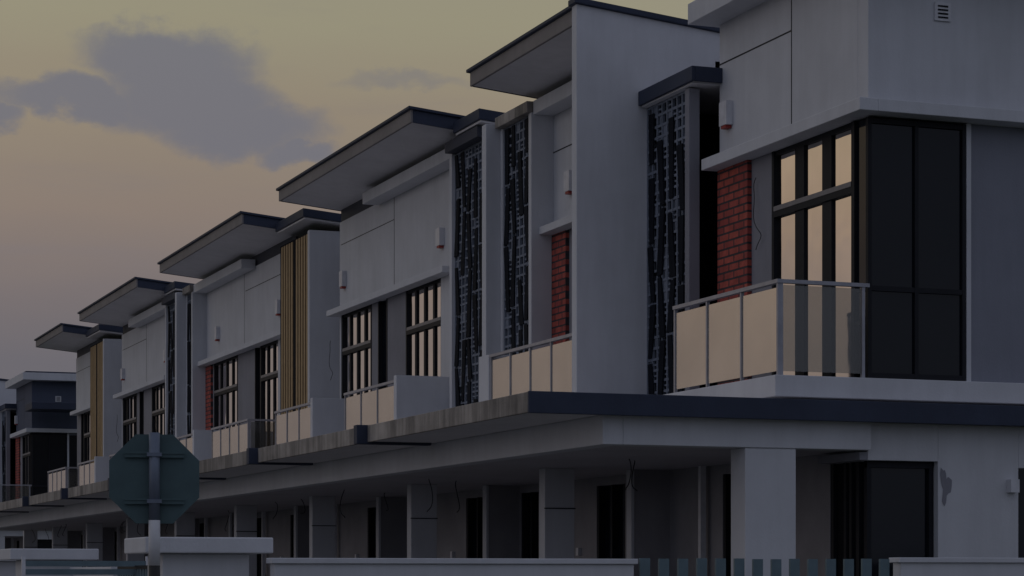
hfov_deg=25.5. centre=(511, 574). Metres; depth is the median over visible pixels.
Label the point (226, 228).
roof fascia
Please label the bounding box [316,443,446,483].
canopy beam
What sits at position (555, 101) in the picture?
eaves beam
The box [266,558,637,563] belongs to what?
coping
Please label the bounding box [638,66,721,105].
screen roof
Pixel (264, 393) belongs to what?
window glass
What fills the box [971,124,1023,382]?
side wall
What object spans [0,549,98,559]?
cap
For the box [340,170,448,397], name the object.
front wall
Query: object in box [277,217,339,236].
roof soffit
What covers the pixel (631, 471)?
loose wire
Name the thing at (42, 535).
ground floor wall
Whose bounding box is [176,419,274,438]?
railing cap
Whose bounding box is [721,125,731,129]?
alarm lamp
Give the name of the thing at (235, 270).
eaves beam
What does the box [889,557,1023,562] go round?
coping
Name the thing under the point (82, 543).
door frame
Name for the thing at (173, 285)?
roof
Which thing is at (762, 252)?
grey wall panel
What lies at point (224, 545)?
cap
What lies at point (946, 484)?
damp patch
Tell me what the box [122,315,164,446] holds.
front wall
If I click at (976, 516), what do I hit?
ground floor wall
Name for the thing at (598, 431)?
canopy beam
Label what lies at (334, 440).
canopy edge
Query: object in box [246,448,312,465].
canopy divider
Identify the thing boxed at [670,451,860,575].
ground floor wall
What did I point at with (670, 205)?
screen backing
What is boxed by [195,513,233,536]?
porch party wall
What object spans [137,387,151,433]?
grey wall panel
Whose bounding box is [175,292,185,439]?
party fin
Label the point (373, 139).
roof fascia
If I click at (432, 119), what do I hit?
roof side fascia
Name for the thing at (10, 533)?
canopy beam
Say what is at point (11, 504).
canopy edge
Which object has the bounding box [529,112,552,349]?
screen surround
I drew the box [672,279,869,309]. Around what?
railing cap
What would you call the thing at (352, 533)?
ground floor wall
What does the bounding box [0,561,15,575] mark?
shaft
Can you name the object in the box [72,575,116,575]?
wall
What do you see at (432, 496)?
loose wire
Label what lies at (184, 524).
porch column
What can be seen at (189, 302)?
breeze screen
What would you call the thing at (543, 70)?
roof soffit
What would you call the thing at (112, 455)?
railing cap
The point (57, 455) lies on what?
bay glass
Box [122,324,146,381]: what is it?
wall groove
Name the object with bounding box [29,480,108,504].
canopy edge
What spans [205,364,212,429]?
brick panel
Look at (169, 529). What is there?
ground floor wall
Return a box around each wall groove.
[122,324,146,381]
[341,219,393,244]
[719,0,791,123]
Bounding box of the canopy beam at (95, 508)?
[66,498,123,517]
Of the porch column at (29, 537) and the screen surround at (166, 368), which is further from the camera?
the porch column at (29, 537)
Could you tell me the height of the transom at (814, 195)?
0.060 m
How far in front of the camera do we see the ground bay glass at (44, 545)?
87.50 m
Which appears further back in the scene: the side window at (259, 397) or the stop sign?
the side window at (259, 397)
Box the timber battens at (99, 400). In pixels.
[90,341,102,462]
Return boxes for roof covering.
[34,323,92,340]
[77,277,171,313]
[157,211,284,264]
[276,106,464,190]
[466,6,571,72]
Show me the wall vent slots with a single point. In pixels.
(943, 10)
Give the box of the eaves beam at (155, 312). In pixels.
[128,303,164,327]
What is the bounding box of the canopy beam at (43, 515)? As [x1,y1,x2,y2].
[1,506,73,526]
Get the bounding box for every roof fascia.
[36,325,62,346]
[79,279,137,320]
[160,214,243,272]
[279,110,412,201]
[470,10,571,86]
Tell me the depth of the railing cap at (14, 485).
86.96 m
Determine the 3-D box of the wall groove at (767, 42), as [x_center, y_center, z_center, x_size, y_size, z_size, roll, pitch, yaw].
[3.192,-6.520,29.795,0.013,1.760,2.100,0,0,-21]
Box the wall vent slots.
[938,5,947,18]
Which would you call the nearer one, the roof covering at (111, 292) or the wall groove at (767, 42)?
the wall groove at (767, 42)
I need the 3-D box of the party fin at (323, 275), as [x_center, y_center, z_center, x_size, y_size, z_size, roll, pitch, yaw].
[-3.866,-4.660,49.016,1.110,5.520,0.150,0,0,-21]
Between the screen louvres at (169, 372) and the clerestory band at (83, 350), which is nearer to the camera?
the screen louvres at (169, 372)
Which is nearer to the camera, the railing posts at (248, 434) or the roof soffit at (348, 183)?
the roof soffit at (348, 183)
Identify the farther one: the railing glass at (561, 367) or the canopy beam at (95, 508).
the canopy beam at (95, 508)
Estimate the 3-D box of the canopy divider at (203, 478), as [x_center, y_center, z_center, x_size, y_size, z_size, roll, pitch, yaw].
[-6.927,-1.905,45.033,1.070,0.260,6.161,0,0,-21]
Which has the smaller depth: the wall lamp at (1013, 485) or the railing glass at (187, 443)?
the wall lamp at (1013, 485)
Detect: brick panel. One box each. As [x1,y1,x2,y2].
[15,437,19,498]
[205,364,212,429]
[552,230,568,344]
[718,160,751,384]
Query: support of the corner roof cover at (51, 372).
on the corner roof at (20, 380)
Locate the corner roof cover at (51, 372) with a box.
[25,371,75,373]
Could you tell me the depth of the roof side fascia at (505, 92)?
36.54 m
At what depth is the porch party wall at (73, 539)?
77.12 m
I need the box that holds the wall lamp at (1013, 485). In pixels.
[1007,479,1019,492]
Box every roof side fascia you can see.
[37,325,88,352]
[82,279,167,326]
[163,214,280,278]
[281,110,459,210]
[473,86,537,98]
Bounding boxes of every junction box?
[355,551,454,557]
[576,548,581,555]
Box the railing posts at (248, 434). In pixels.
[179,421,250,457]
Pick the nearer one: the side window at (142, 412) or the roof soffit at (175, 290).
the roof soffit at (175, 290)
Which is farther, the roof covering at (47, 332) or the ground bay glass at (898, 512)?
the roof covering at (47, 332)
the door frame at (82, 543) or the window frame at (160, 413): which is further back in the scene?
the door frame at (82, 543)
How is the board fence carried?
on the ground
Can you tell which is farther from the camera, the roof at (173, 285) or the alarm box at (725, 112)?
the roof at (173, 285)
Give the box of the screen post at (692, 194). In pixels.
[685,88,699,390]
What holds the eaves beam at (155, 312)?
attached to the front wall at (134, 361)
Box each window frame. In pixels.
[22,434,29,495]
[81,411,89,465]
[123,383,164,445]
[214,340,277,447]
[342,278,440,398]
[772,121,858,376]
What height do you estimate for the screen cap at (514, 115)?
0.179 m
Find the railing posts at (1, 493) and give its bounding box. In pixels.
[0,485,29,502]
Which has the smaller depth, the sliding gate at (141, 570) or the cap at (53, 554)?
the sliding gate at (141, 570)
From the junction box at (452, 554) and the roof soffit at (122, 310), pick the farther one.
the roof soffit at (122, 310)
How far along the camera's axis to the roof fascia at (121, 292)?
65.31 m
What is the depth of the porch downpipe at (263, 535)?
53.49 m
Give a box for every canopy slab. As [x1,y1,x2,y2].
[0,505,65,515]
[35,491,108,504]
[199,463,314,482]
[267,443,432,462]
[374,413,1023,442]
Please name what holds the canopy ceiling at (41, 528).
on the porch column at (94, 532)
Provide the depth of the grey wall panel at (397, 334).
44.50 m
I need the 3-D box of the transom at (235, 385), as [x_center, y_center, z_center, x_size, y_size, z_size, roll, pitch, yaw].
[-6.550,-4.730,55.752,0.073,0.060,6.430,0,0,-21]
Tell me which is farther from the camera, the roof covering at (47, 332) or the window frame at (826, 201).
the roof covering at (47, 332)
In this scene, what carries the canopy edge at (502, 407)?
attached to the canopy slab at (520, 421)
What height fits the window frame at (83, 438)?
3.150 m
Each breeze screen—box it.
[2,411,5,501]
[168,302,174,435]
[188,294,190,426]
[455,141,481,406]
[504,116,528,354]
[647,91,684,394]
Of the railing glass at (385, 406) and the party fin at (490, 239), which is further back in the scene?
the railing glass at (385, 406)
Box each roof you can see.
[0,403,16,410]
[5,372,75,388]
[86,324,122,336]
[164,281,193,293]
[275,208,340,231]
[453,108,503,133]
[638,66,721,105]
[688,0,767,27]
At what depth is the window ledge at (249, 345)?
55.19 m
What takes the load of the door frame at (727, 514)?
attached to the ground floor wall at (813, 508)
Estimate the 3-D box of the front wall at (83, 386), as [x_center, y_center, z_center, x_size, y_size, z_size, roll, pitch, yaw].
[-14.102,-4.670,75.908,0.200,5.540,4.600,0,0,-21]
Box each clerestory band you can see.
[77,340,101,357]
[123,324,134,333]
[250,236,297,265]
[341,199,372,221]
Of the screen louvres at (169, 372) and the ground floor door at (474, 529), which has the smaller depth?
the ground floor door at (474, 529)
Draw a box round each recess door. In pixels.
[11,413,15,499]
[700,114,719,387]
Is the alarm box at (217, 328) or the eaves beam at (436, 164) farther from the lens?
the alarm box at (217, 328)
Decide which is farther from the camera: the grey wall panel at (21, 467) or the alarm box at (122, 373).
the grey wall panel at (21, 467)
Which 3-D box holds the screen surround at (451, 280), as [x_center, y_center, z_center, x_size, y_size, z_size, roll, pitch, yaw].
[-0.722,-4.730,40.187,0.780,5.660,0.130,0,0,-21]
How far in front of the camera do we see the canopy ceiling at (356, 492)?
42.10 m
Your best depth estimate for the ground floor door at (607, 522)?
34.62 m
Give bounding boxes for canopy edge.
[0,498,23,510]
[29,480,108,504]
[199,451,247,473]
[258,428,356,462]
[368,392,527,441]
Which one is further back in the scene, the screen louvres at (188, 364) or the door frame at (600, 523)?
the screen louvres at (188, 364)
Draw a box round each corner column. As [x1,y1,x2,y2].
[0,536,4,548]
[731,448,795,575]
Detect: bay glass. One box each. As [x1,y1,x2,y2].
[31,434,65,495]
[37,539,51,548]
[837,462,863,575]
[857,119,960,377]
[871,468,926,575]
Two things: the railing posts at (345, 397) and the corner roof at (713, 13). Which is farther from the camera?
the railing posts at (345, 397)
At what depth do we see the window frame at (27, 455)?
89.02 m
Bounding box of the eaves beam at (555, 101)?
[533,80,571,115]
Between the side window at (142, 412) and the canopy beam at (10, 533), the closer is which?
the side window at (142, 412)
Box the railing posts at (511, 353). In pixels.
[490,342,552,399]
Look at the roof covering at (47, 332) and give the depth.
73.49 m
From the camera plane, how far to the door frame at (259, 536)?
54.63 m
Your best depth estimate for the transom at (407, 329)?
43.39 m
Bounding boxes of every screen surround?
[165,305,167,434]
[191,292,206,437]
[449,154,454,407]
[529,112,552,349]
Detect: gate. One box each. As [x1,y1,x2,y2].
[21,556,147,575]
[117,565,147,575]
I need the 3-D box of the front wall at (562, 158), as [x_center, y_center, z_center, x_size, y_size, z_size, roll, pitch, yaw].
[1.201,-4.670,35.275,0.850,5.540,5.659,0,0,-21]
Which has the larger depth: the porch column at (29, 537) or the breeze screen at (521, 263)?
the porch column at (29, 537)
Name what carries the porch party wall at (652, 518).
on the ground
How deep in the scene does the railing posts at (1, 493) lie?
86.81 m
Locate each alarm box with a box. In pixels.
[14,416,17,423]
[120,349,164,378]
[214,299,279,339]
[339,227,443,286]
[564,170,571,191]
[719,100,732,126]
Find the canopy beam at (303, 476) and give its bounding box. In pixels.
[195,463,325,501]
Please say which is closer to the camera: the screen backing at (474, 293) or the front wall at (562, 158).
the front wall at (562, 158)
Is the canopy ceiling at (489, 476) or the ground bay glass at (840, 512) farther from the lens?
the canopy ceiling at (489, 476)
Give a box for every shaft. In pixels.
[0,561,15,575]
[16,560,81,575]
[148,553,248,575]
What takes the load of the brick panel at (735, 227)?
on the balcony slab
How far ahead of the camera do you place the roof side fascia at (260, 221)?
50.69 m
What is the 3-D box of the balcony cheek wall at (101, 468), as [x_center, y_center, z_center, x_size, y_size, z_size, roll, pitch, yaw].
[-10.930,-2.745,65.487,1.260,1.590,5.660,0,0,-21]
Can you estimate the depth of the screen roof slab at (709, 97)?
31.47 m
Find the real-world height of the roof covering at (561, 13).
0.837 m
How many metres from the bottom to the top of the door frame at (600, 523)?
2.960 m
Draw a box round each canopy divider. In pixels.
[0,511,28,512]
[22,488,106,506]
[108,477,225,489]
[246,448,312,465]
[354,425,430,445]
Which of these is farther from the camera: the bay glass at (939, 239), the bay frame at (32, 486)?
the bay frame at (32, 486)
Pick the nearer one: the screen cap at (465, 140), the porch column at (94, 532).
the screen cap at (465, 140)
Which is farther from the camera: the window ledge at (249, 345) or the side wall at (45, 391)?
the side wall at (45, 391)
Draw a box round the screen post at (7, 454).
[6,410,9,500]
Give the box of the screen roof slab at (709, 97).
[642,81,719,113]
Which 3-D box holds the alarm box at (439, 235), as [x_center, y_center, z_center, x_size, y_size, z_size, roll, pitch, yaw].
[-2.436,-6.200,44.559,0.099,0.320,6.520,0,0,-21]
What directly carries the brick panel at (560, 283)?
attached to the front wall at (562, 158)
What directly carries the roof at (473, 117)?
on the roof soffit at (480, 123)
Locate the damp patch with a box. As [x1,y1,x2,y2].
[940,468,951,505]
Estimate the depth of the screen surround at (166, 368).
62.46 m
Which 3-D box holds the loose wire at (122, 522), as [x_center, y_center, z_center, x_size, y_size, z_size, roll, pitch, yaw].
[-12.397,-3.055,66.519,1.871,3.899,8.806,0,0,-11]
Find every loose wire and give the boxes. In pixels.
[57,426,125,535]
[273,341,388,517]
[427,479,459,511]
[625,178,761,490]
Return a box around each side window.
[69,435,76,487]
[142,392,142,433]
[259,348,259,447]
[382,300,385,388]
[1018,470,1023,557]
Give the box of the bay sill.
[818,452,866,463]
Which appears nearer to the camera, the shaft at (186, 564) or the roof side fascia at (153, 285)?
the shaft at (186, 564)
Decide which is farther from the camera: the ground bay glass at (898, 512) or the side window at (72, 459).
the side window at (72, 459)
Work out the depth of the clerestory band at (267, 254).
53.42 m
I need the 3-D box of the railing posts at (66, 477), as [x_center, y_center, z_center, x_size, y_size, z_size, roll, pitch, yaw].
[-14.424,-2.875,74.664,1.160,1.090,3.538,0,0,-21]
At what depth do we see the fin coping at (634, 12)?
32.15 m
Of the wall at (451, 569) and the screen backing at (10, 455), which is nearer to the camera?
the wall at (451, 569)
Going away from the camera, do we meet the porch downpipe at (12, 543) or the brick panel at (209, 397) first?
the brick panel at (209, 397)
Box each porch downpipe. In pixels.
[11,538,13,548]
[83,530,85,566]
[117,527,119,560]
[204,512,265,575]
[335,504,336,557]
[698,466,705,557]
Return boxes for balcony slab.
[664,375,1023,405]
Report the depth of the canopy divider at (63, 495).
53.55 m
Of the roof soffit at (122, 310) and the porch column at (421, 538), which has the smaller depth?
the porch column at (421, 538)
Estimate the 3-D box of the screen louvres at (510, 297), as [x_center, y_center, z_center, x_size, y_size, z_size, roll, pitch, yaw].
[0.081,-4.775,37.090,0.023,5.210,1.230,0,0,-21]
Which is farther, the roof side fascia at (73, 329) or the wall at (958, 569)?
the roof side fascia at (73, 329)
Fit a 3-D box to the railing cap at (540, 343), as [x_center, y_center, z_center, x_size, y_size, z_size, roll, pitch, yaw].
[0.286,-3.442,34.088,0.070,0.045,3.455,0,0,-21]
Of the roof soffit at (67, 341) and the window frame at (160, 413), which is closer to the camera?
the window frame at (160, 413)
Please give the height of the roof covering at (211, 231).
0.837 m
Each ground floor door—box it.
[373,498,476,557]
[528,484,623,558]
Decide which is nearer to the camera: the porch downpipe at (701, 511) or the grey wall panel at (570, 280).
the porch downpipe at (701, 511)
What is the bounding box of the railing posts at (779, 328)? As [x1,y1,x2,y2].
[674,283,864,392]
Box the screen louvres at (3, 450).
[2,421,5,501]
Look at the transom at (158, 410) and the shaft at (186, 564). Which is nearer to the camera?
the shaft at (186, 564)
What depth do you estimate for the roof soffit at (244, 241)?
54.37 m
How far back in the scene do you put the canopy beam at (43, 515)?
64.04 m
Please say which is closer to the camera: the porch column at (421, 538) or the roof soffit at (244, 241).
the porch column at (421, 538)
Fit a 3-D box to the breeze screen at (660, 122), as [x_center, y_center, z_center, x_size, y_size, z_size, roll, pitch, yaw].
[2.181,-4.285,31.620,0.045,4.706,1.366,0,0,-21]
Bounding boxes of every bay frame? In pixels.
[30,433,66,541]
[849,116,965,558]
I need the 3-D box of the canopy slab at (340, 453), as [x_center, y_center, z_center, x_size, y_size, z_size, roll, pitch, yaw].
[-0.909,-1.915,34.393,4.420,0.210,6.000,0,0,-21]
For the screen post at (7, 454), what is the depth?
91.09 m
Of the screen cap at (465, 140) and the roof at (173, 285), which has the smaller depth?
the screen cap at (465, 140)
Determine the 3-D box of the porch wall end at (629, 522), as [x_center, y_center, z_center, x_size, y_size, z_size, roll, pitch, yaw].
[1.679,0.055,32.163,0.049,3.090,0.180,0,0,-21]
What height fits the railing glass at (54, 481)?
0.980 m
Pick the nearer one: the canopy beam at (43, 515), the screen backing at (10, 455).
the canopy beam at (43, 515)
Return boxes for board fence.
[639,558,888,575]
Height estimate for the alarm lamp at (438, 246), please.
0.039 m
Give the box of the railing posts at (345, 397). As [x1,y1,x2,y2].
[275,387,378,444]
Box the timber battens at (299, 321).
[281,234,307,414]
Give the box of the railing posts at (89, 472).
[78,457,110,485]
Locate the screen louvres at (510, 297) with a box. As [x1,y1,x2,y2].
[504,117,528,354]
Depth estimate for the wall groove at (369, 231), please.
45.98 m
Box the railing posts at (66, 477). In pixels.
[48,468,67,491]
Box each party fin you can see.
[0,380,15,483]
[103,339,121,456]
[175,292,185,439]
[308,230,339,407]
[482,124,500,355]
[572,4,719,393]
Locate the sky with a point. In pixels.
(131, 130)
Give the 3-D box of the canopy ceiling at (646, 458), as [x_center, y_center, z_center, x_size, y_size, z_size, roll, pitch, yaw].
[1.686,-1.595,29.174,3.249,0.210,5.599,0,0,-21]
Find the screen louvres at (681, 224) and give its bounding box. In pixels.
[647,113,684,394]
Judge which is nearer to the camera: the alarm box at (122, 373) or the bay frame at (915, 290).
the bay frame at (915, 290)
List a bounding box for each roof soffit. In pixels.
[38,332,96,351]
[82,287,166,326]
[87,330,122,339]
[162,224,291,278]
[166,288,181,294]
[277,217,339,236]
[282,123,457,210]
[456,120,494,135]
[474,27,571,97]
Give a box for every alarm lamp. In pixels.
[340,245,443,288]
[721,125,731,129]
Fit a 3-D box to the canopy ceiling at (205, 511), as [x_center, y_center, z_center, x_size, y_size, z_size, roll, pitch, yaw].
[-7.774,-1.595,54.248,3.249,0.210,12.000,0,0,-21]
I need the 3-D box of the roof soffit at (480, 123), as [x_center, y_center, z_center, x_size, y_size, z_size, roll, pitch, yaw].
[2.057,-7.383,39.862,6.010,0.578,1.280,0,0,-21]
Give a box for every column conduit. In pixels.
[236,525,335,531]
[544,508,575,508]
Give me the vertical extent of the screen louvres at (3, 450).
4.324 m
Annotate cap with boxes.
[0,484,31,485]
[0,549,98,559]
[47,467,77,472]
[78,454,114,464]
[124,537,272,553]
[161,292,175,304]
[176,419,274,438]
[182,285,193,294]
[274,380,393,413]
[445,126,481,153]
[489,333,571,357]
[495,101,532,128]
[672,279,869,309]
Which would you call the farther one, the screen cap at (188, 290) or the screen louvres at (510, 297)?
the screen cap at (188, 290)
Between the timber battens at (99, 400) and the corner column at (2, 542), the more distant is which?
the corner column at (2, 542)
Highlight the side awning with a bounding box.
[25,402,75,412]
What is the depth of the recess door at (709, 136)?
32.51 m
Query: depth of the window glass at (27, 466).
88.76 m
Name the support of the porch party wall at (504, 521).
on the ground
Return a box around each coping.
[70,567,116,568]
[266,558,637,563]
[568,0,719,32]
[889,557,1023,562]
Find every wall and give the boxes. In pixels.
[5,538,9,548]
[10,537,22,548]
[16,382,30,436]
[31,381,76,432]
[37,531,51,539]
[67,433,68,487]
[67,531,80,548]
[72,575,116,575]
[76,352,89,413]
[94,456,111,482]
[103,523,148,566]
[114,523,173,566]
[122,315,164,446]
[186,254,279,434]
[192,430,218,460]
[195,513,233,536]
[199,509,293,575]
[270,564,633,575]
[298,497,406,557]
[310,375,448,436]
[337,489,482,557]
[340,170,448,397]
[479,355,508,401]
[489,485,519,558]
[500,107,571,354]
[520,475,625,558]
[634,470,669,575]
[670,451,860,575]
[720,0,864,159]
[856,423,1023,557]
[858,0,1023,127]
[893,563,1023,575]
[965,123,970,380]
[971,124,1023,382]
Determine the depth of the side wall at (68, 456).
87.76 m
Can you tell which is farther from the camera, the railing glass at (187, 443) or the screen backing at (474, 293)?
the railing glass at (187, 443)
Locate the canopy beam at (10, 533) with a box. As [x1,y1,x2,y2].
[0,530,22,535]
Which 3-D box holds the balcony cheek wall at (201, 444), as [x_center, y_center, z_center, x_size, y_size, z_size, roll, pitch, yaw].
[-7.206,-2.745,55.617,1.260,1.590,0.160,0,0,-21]
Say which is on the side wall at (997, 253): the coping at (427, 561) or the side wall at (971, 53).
the side wall at (971, 53)
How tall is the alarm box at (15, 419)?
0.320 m
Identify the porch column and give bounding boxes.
[23,531,36,548]
[52,523,102,566]
[126,512,194,560]
[234,496,334,575]
[407,484,436,557]
[539,468,573,558]
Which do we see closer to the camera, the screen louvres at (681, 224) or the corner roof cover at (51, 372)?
the screen louvres at (681, 224)
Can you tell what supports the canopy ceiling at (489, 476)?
on the ground floor wall at (813, 508)
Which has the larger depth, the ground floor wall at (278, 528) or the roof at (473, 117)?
the ground floor wall at (278, 528)
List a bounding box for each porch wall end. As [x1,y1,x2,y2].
[228,513,231,536]
[294,497,380,557]
[483,485,488,557]
[626,469,633,564]
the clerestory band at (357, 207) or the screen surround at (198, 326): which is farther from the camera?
the screen surround at (198, 326)
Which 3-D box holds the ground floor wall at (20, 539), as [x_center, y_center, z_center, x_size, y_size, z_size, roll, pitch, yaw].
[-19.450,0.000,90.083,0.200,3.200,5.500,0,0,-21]
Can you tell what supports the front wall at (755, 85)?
on the window ledge at (843, 113)
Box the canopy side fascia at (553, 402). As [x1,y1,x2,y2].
[528,391,1023,425]
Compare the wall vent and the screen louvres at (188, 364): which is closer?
the wall vent
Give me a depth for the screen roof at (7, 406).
90.89 m
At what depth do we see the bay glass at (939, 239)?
27.25 m
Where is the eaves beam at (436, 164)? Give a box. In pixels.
[363,149,448,204]
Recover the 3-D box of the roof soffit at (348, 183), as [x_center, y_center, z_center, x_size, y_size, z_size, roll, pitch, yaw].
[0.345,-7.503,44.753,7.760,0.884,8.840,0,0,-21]
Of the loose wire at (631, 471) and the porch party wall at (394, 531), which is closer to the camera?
the loose wire at (631, 471)
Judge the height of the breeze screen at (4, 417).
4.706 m
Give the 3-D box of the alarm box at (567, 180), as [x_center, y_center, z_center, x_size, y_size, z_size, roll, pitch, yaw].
[0.900,-6.200,35.717,0.099,0.320,0.220,0,0,-21]
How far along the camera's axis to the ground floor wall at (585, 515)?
35.18 m
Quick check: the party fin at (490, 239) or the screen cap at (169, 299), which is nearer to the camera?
the party fin at (490, 239)
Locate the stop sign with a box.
[109,432,198,575]
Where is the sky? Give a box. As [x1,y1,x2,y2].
[0,0,694,378]
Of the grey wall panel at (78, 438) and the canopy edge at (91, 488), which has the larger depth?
the grey wall panel at (78, 438)
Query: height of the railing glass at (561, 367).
0.980 m
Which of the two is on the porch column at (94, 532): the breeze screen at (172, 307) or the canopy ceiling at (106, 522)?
the canopy ceiling at (106, 522)
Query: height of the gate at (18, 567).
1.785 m
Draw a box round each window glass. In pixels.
[24,436,27,495]
[86,413,89,464]
[125,386,163,443]
[217,343,277,446]
[345,282,440,397]
[778,129,850,376]
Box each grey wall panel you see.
[20,437,21,497]
[77,414,80,485]
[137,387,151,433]
[213,348,254,447]
[372,291,405,390]
[569,228,571,340]
[752,153,771,378]
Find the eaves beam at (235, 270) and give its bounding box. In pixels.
[194,259,254,293]
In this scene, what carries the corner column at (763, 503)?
on the porch floor
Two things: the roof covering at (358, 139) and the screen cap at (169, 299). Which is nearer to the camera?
the roof covering at (358, 139)
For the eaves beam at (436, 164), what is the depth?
42.64 m
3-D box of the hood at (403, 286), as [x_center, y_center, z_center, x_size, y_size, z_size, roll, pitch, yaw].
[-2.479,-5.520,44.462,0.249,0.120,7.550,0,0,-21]
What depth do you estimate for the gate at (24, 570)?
24.53 m
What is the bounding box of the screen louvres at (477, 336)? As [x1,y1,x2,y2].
[454,152,481,406]
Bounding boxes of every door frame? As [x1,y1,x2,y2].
[81,535,82,566]
[115,532,116,566]
[200,515,293,575]
[368,497,482,557]
[522,484,624,558]
[723,461,862,575]
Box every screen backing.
[10,410,10,499]
[464,145,481,404]
[660,97,680,393]
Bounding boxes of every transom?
[123,407,164,422]
[214,370,277,392]
[342,317,440,351]
[773,181,850,210]
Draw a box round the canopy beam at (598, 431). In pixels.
[435,415,870,467]
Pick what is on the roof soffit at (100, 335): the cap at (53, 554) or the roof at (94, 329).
the roof at (94, 329)
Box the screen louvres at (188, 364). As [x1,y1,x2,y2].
[187,304,190,438]
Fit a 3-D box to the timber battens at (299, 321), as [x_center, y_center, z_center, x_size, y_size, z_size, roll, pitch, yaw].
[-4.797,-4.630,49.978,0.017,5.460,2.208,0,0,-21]
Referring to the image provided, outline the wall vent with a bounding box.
[934,2,950,21]
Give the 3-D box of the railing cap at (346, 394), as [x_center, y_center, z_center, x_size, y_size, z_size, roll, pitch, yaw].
[-3.544,-3.442,44.239,0.070,0.045,8.355,0,0,-21]
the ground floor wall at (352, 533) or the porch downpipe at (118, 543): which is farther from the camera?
the porch downpipe at (118, 543)
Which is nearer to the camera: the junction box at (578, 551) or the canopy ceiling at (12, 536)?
the junction box at (578, 551)
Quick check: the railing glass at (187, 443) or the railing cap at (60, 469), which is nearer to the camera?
the railing glass at (187, 443)
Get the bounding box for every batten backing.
[90,340,102,455]
[280,233,307,414]
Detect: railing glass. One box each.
[48,470,64,491]
[79,458,110,485]
[180,424,246,457]
[276,386,393,444]
[492,340,571,398]
[676,288,775,388]
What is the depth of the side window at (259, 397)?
54.68 m
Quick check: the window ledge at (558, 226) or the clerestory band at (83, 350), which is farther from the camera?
the clerestory band at (83, 350)
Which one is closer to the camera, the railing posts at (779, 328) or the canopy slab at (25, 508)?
the railing posts at (779, 328)
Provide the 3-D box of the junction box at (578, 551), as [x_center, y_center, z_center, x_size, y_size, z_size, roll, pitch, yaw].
[1.042,-0.360,35.396,0.059,0.120,0.100,0,0,-21]
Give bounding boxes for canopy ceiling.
[0,527,85,530]
[5,536,22,537]
[15,518,125,527]
[82,505,293,518]
[192,483,482,505]
[341,467,625,485]
[460,446,849,469]
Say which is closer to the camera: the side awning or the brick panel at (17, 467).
the side awning
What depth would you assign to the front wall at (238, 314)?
55.66 m
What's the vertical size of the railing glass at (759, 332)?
0.980 m
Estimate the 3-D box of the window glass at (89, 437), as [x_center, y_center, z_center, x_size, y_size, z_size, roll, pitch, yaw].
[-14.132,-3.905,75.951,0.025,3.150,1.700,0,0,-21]
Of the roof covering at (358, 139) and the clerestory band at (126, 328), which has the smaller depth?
the roof covering at (358, 139)
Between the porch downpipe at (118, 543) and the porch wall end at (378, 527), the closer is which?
the porch wall end at (378, 527)
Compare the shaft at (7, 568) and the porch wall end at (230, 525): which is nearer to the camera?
the shaft at (7, 568)
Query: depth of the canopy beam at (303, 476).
40.20 m
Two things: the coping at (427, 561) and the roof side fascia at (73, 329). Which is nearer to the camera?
the coping at (427, 561)
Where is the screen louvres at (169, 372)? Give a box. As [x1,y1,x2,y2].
[167,306,174,434]
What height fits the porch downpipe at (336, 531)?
3.090 m
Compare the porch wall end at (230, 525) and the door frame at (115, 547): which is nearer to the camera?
the porch wall end at (230, 525)
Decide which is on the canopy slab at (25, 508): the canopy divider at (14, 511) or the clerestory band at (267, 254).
the canopy divider at (14, 511)
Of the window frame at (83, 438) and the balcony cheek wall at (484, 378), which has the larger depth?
the window frame at (83, 438)
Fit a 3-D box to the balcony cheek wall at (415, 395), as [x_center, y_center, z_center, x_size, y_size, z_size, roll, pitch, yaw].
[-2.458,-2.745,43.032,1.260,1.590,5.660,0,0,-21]
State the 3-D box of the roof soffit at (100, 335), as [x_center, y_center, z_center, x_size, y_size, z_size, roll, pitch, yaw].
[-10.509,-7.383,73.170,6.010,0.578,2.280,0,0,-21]
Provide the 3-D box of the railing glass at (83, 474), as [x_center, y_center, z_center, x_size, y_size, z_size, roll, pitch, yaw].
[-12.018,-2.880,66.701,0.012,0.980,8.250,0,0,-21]
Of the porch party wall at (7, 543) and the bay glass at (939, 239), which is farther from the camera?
the porch party wall at (7, 543)
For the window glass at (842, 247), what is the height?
3.150 m
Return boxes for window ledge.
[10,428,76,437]
[70,404,89,415]
[113,375,164,398]
[197,330,279,366]
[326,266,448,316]
[539,215,571,234]
[701,97,1023,171]
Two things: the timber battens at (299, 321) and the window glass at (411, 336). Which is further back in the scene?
the timber battens at (299, 321)
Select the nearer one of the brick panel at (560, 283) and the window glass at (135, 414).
the brick panel at (560, 283)
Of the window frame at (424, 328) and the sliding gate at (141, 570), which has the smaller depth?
the sliding gate at (141, 570)
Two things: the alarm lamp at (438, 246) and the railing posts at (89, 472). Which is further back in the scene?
the railing posts at (89, 472)
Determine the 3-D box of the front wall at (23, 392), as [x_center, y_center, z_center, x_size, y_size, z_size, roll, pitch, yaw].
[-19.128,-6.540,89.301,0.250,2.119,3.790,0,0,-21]
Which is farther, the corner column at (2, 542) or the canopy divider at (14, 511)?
the corner column at (2, 542)
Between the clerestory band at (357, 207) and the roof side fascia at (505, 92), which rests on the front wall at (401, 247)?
the clerestory band at (357, 207)
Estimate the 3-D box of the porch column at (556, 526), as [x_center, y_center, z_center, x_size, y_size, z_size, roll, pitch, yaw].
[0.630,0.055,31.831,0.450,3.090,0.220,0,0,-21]

